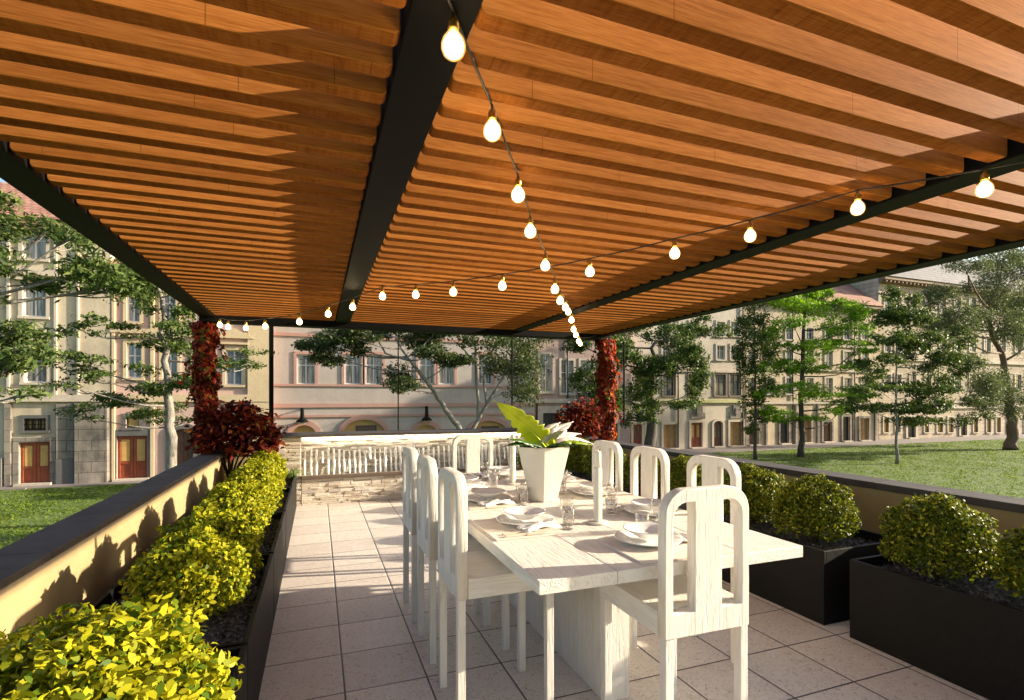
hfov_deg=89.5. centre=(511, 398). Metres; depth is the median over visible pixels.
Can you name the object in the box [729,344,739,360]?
window
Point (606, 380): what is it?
red vine
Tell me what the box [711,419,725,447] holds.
door
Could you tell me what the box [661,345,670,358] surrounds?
window
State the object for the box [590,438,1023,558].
parapet wall
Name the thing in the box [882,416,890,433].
window
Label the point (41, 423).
window
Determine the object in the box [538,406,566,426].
door
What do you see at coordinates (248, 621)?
planter box
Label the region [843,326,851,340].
window
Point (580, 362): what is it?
window
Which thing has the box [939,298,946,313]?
window
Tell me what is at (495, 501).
napkin
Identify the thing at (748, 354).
window
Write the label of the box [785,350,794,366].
window
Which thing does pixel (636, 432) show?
door
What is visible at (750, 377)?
window
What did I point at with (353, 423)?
arched door
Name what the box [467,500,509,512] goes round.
placemat
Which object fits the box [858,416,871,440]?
door
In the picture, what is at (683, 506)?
planter box
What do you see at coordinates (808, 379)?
window
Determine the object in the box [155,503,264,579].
golden bush
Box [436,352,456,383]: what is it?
window
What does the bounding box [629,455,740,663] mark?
dining chair
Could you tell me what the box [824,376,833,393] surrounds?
window
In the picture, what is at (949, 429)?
window
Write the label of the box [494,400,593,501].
plant vase
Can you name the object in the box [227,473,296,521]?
planter box
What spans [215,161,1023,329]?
string light
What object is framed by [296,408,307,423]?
wall lamp
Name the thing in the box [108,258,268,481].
town house
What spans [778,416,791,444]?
door
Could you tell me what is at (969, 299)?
window
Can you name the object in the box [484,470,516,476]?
dinner plate
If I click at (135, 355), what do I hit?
window
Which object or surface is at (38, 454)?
door
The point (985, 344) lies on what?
window
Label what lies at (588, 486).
soup bowl
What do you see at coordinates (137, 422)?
window
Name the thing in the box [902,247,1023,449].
olive tree
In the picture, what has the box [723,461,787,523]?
round bush
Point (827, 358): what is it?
window
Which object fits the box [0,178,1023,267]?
sky
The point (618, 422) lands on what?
door
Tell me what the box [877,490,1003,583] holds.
round bush
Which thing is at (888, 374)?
window
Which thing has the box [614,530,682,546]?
dinner plate
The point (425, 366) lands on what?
window
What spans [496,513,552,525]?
dinner plate
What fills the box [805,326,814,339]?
window
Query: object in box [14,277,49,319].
window
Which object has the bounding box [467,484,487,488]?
napkin
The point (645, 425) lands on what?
door
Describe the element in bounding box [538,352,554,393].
window
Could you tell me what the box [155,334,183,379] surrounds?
window
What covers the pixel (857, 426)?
town house
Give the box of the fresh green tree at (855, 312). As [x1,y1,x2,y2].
[736,288,882,456]
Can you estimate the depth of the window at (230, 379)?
29.03 m
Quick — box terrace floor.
[258,499,988,699]
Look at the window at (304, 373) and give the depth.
30.93 m
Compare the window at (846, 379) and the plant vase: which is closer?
the plant vase
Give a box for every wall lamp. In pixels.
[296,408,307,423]
[421,406,431,421]
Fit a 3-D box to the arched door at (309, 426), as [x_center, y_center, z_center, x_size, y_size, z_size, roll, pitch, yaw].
[-12.419,2.756,30.868,1.908,2.927,0.292,0,0,-21]
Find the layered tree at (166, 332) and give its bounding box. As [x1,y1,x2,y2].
[39,262,278,470]
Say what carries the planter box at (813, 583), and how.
on the terrace floor
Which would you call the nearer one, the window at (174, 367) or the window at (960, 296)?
the window at (174, 367)
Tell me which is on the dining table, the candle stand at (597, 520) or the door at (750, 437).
the candle stand at (597, 520)
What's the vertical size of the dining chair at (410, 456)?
1.090 m
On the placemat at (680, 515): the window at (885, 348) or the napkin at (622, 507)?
the napkin at (622, 507)
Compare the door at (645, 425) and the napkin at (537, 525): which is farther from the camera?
the door at (645, 425)
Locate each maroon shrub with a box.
[184,397,287,477]
[553,397,607,441]
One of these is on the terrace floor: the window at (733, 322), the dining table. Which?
the dining table
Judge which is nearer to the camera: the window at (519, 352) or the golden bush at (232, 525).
the golden bush at (232, 525)
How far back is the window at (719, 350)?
45.82 m
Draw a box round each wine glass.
[559,497,573,529]
[605,484,617,511]
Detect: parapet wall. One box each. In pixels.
[0,452,225,639]
[226,451,256,479]
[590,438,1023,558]
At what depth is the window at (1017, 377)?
62.69 m
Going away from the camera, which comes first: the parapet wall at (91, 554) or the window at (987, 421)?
the parapet wall at (91, 554)
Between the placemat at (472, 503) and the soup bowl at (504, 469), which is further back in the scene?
the soup bowl at (504, 469)
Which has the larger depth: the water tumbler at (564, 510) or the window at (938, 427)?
the window at (938, 427)
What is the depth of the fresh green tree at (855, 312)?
38.00 m
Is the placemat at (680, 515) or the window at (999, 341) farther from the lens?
the window at (999, 341)
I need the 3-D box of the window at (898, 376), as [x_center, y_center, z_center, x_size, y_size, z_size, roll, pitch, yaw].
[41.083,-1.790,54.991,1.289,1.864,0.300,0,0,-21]
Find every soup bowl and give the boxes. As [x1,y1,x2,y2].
[464,475,478,483]
[470,488,505,497]
[487,466,509,472]
[503,506,545,519]
[562,471,571,478]
[578,482,610,490]
[623,522,673,538]
[631,498,661,510]
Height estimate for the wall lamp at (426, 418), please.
1.018 m
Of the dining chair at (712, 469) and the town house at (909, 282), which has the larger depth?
the town house at (909, 282)
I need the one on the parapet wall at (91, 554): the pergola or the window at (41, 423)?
the pergola
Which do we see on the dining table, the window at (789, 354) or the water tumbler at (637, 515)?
the water tumbler at (637, 515)
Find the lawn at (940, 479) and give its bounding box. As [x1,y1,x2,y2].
[0,438,1023,546]
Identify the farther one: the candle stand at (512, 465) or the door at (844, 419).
the door at (844, 419)
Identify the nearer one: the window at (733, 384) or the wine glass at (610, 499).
the wine glass at (610, 499)
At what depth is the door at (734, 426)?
46.40 m
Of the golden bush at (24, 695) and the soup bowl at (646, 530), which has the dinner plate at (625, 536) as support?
the soup bowl at (646, 530)
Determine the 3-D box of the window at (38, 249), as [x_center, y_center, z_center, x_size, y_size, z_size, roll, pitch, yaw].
[-23.827,-7.728,25.786,1.255,1.765,0.300,0,0,-21]
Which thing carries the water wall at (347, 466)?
on the terrace floor
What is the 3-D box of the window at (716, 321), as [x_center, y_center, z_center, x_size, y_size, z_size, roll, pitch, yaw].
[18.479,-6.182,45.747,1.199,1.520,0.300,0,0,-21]
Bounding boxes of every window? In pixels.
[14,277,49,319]
[18,231,49,261]
[19,351,50,384]
[19,415,49,432]
[119,334,147,379]
[121,414,142,429]
[123,297,143,324]
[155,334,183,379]
[159,290,177,322]
[220,342,247,386]
[294,351,317,383]
[342,351,363,383]
[363,352,384,383]
[416,354,436,383]
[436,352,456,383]
[477,352,494,383]
[514,352,532,383]
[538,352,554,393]
[559,358,575,394]
[578,358,594,394]
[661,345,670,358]
[661,372,675,396]
[687,372,701,396]
[713,373,727,396]
[715,320,726,337]
[715,344,726,360]
[728,373,740,396]
[729,320,739,336]
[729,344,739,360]
[746,350,755,361]
[746,376,753,394]
[785,328,794,340]
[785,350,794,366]
[785,376,794,394]
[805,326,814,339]
[805,351,814,366]
[805,377,814,391]
[824,350,834,366]
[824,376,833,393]
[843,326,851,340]
[843,350,851,366]
[843,376,851,392]
[860,328,869,340]
[860,353,869,358]
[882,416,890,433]
[883,296,891,309]
[883,335,891,352]
[883,373,892,390]
[894,373,902,388]
[894,416,901,433]
[909,373,916,387]
[923,416,930,433]
[936,416,944,433]
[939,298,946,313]
[947,416,954,433]
[954,296,961,314]
[968,296,976,310]
[968,335,977,352]
[972,416,979,432]
[983,335,991,352]
[986,419,992,432]
[995,416,1002,432]
[998,336,1006,352]
[1014,373,1021,389]
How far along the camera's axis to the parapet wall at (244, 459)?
6.62 m
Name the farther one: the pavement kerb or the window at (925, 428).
the window at (925, 428)
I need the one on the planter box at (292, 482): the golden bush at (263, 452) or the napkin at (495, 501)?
the golden bush at (263, 452)
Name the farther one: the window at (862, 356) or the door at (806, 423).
the window at (862, 356)
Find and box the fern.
[288,468,308,478]
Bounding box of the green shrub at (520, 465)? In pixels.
[516,451,566,468]
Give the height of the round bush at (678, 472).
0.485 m
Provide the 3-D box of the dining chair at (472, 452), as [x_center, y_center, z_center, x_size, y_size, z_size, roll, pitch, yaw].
[-0.290,0.875,4.581,0.385,1.090,0.460,0,0,-21]
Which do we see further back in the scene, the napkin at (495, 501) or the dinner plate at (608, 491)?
the dinner plate at (608, 491)
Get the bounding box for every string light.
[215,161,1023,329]
[443,0,593,345]
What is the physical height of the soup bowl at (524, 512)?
0.038 m
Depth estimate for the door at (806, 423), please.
49.78 m
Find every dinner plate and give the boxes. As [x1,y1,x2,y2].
[466,480,483,485]
[467,494,510,501]
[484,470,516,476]
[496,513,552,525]
[561,476,576,482]
[572,487,616,495]
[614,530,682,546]
[624,504,678,516]
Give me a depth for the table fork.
2.35 m
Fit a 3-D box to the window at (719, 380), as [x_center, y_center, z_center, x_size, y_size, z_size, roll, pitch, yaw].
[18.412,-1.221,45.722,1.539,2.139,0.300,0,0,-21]
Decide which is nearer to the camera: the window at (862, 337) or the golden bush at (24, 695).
the golden bush at (24, 695)
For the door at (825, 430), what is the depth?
50.70 m
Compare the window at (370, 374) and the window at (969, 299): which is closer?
the window at (370, 374)
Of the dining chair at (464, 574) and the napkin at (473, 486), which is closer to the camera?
the dining chair at (464, 574)
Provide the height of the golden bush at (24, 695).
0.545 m
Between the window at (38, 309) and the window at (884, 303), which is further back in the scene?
the window at (884, 303)
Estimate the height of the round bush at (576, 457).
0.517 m
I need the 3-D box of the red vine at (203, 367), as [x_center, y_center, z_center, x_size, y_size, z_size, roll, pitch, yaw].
[-3.790,-0.132,6.356,0.522,1.649,0.516,0,0,-21]
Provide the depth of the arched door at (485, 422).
34.98 m
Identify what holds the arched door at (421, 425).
in the town house at (350, 397)
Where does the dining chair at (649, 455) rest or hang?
on the terrace floor
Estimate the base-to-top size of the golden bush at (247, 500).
0.501 m
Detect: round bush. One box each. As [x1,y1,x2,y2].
[565,437,593,474]
[583,449,627,476]
[623,447,670,488]
[657,454,701,503]
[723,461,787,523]
[770,473,861,542]
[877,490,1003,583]
[991,526,1023,597]
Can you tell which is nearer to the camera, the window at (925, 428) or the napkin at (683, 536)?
the napkin at (683, 536)
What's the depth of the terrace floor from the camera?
2.91 m
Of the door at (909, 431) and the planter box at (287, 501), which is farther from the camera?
the door at (909, 431)
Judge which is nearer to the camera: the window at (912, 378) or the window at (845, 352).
the window at (845, 352)
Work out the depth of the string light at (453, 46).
1.75 m
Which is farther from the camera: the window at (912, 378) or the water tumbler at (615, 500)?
the window at (912, 378)
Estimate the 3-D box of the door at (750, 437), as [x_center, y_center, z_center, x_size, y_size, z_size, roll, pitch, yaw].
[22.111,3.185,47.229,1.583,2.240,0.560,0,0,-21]
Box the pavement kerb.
[0,488,26,490]
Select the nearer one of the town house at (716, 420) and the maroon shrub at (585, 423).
the maroon shrub at (585, 423)
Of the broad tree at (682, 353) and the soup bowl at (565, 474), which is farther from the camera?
the broad tree at (682, 353)
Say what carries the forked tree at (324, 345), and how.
on the lawn at (940, 479)
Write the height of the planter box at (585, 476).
0.465 m
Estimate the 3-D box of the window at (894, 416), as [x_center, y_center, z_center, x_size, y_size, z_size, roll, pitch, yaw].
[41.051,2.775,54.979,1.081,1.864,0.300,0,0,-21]
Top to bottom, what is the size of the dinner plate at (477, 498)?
0.024 m
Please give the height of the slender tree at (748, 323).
11.776 m
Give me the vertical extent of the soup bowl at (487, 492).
0.038 m
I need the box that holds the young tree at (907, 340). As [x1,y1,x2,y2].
[833,284,997,463]
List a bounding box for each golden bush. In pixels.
[0,592,244,699]
[2,691,48,699]
[118,523,254,620]
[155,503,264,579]
[191,481,270,540]
[201,473,282,516]
[223,459,282,504]
[232,458,286,490]
[247,451,288,480]
[250,448,286,466]
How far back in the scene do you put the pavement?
47.41 m
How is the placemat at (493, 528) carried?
on the dining table
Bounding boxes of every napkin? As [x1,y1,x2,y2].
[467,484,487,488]
[474,472,494,477]
[477,499,514,506]
[516,521,561,532]
[617,504,635,508]
[673,531,686,541]
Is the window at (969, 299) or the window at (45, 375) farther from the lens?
the window at (969, 299)
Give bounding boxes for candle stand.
[505,434,519,484]
[587,451,608,525]
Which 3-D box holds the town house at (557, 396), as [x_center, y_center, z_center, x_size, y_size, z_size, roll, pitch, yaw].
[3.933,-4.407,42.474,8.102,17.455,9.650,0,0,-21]
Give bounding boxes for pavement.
[0,434,1023,488]
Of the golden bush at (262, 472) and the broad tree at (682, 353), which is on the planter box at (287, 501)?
the golden bush at (262, 472)
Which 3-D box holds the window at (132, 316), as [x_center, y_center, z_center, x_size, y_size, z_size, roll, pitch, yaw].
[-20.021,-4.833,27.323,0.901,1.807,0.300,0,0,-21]
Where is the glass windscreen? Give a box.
[269,326,624,429]
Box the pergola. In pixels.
[0,0,1023,438]
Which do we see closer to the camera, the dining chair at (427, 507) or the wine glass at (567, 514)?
the wine glass at (567, 514)
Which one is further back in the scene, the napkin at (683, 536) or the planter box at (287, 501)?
the planter box at (287, 501)
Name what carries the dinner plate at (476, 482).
on the placemat
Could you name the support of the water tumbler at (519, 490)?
on the dining table
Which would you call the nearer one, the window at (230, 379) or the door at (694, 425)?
the window at (230, 379)
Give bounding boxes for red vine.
[178,321,229,454]
[589,338,623,439]
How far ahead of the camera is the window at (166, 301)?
27.97 m
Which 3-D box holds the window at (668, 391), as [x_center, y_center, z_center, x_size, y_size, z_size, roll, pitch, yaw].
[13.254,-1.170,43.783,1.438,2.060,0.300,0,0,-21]
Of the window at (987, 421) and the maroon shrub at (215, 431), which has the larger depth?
the window at (987, 421)
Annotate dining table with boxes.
[463,470,802,699]
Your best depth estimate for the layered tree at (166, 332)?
17.47 m
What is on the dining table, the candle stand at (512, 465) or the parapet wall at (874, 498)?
the candle stand at (512, 465)
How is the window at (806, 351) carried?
in the town house at (857, 426)
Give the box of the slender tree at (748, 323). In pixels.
[728,303,780,459]
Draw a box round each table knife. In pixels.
[468,505,507,509]
[504,531,552,537]
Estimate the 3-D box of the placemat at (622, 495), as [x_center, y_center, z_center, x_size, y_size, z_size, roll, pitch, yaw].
[0.593,0.616,3.369,0.300,0.006,0.430,0,0,-21]
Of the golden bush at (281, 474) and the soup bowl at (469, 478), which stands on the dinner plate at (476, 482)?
the soup bowl at (469, 478)
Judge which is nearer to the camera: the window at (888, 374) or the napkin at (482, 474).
the napkin at (482, 474)
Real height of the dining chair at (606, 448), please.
1.090 m
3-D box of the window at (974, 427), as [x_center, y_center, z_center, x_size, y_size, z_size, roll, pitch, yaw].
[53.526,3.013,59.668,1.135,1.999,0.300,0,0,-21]
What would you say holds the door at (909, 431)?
in the town house at (909, 282)
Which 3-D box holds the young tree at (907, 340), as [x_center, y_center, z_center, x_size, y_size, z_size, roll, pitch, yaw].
[27.964,-1.448,35.103,20.248,11.575,6.056,0,0,-21]
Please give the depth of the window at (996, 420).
61.31 m
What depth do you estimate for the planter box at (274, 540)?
3.86 m
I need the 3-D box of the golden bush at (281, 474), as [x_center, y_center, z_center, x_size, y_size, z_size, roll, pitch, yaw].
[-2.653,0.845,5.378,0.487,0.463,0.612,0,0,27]
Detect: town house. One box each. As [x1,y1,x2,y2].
[0,182,114,486]
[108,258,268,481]
[274,327,534,432]
[535,332,629,442]
[630,307,745,448]
[744,284,883,445]
[850,260,1023,439]
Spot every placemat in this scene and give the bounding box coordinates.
[463,472,523,478]
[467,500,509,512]
[469,516,558,540]
[560,475,590,486]
[569,487,641,500]
[602,540,732,563]
[615,505,686,521]
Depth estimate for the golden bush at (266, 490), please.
4.16 m
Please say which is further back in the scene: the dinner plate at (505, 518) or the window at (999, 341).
the window at (999, 341)
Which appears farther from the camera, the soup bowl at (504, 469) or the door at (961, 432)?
the door at (961, 432)
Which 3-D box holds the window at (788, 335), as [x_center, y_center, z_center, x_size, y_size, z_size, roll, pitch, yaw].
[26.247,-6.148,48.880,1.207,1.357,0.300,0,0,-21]
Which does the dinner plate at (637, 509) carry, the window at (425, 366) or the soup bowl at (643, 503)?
the soup bowl at (643, 503)
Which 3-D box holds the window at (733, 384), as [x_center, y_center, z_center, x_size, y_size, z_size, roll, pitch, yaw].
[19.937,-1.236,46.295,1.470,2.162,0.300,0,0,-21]
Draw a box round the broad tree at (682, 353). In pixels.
[559,314,734,445]
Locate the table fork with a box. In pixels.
[502,528,548,534]
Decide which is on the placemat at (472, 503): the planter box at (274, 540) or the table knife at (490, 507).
the table knife at (490, 507)
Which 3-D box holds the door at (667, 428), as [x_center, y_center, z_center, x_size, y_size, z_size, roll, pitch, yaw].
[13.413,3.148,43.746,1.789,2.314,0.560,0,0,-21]
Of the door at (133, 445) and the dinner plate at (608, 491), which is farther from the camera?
the door at (133, 445)
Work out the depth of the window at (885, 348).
54.49 m
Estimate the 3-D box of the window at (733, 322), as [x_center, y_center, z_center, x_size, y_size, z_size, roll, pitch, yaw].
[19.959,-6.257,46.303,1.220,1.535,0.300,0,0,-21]
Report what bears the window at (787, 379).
in the town house at (857, 426)
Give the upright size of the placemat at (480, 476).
0.006 m
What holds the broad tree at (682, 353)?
on the lawn at (940, 479)
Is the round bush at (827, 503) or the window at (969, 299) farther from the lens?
the window at (969, 299)
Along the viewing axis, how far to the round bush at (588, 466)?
6.28 m
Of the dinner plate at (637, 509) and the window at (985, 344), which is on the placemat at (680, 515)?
the dinner plate at (637, 509)
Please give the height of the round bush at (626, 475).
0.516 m
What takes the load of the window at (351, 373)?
in the town house at (350, 397)
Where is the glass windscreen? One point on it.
(271, 368)
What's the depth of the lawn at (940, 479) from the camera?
31.45 m
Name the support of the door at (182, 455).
in the town house at (137, 454)
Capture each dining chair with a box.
[403,447,480,622]
[417,455,508,664]
[438,467,553,699]
[452,434,492,472]
[592,440,622,490]
[600,485,748,699]
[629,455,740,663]
[630,446,669,499]
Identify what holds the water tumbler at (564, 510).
on the dining table
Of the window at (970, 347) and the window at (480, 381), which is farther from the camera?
the window at (970, 347)
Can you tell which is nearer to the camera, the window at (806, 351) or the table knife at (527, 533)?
the table knife at (527, 533)
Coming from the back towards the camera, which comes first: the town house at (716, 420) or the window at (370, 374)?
the town house at (716, 420)
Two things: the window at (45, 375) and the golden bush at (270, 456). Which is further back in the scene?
the window at (45, 375)
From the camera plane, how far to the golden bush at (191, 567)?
2.36 m
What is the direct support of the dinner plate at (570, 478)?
on the placemat at (575, 482)
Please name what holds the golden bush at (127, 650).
on the planter box at (240, 652)
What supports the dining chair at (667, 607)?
on the terrace floor
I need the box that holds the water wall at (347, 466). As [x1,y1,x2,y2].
[275,428,523,505]
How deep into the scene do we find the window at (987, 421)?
60.68 m
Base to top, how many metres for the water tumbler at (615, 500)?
0.086 m
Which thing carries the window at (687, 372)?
in the town house at (716, 420)
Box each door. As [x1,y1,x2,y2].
[13,437,55,486]
[110,429,154,481]
[166,423,199,464]
[287,421,320,432]
[338,417,388,430]
[410,421,440,429]
[467,416,509,428]
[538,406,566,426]
[614,420,619,440]
[631,422,643,444]
[644,422,657,446]
[661,422,679,448]
[689,420,705,448]
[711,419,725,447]
[728,419,745,446]
[747,421,761,445]
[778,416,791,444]
[804,420,813,443]
[821,419,835,442]
[841,414,852,441]
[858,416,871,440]
[905,415,918,438]
[958,416,969,436]
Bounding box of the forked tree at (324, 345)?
[290,329,559,428]
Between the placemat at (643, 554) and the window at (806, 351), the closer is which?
the placemat at (643, 554)
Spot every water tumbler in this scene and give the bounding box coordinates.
[518,488,528,500]
[561,507,574,525]
[605,498,617,514]
[635,513,649,521]
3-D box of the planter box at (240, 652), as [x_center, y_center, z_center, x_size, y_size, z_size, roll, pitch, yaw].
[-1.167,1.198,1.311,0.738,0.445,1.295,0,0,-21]
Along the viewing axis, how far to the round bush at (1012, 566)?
2.50 m
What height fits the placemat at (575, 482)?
0.006 m
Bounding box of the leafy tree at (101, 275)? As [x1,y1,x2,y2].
[0,187,153,403]
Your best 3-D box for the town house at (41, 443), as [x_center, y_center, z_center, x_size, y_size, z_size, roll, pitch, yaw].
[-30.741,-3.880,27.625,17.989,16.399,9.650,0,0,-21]
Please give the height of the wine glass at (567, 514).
0.150 m
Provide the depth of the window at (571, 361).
38.14 m
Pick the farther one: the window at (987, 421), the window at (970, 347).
the window at (987, 421)
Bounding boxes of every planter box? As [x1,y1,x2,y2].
[89,553,273,699]
[186,511,285,620]
[190,487,292,557]
[209,645,246,699]
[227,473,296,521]
[564,468,624,482]
[613,482,686,509]
[722,511,895,624]
[850,552,1023,699]
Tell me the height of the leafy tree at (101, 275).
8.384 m
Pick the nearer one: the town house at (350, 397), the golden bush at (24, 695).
the golden bush at (24, 695)
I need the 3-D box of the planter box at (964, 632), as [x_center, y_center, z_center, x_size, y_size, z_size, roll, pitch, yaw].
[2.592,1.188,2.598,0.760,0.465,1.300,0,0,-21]
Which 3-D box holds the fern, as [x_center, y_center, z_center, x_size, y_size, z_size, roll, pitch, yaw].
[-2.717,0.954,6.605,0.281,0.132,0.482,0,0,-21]
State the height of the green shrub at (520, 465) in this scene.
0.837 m

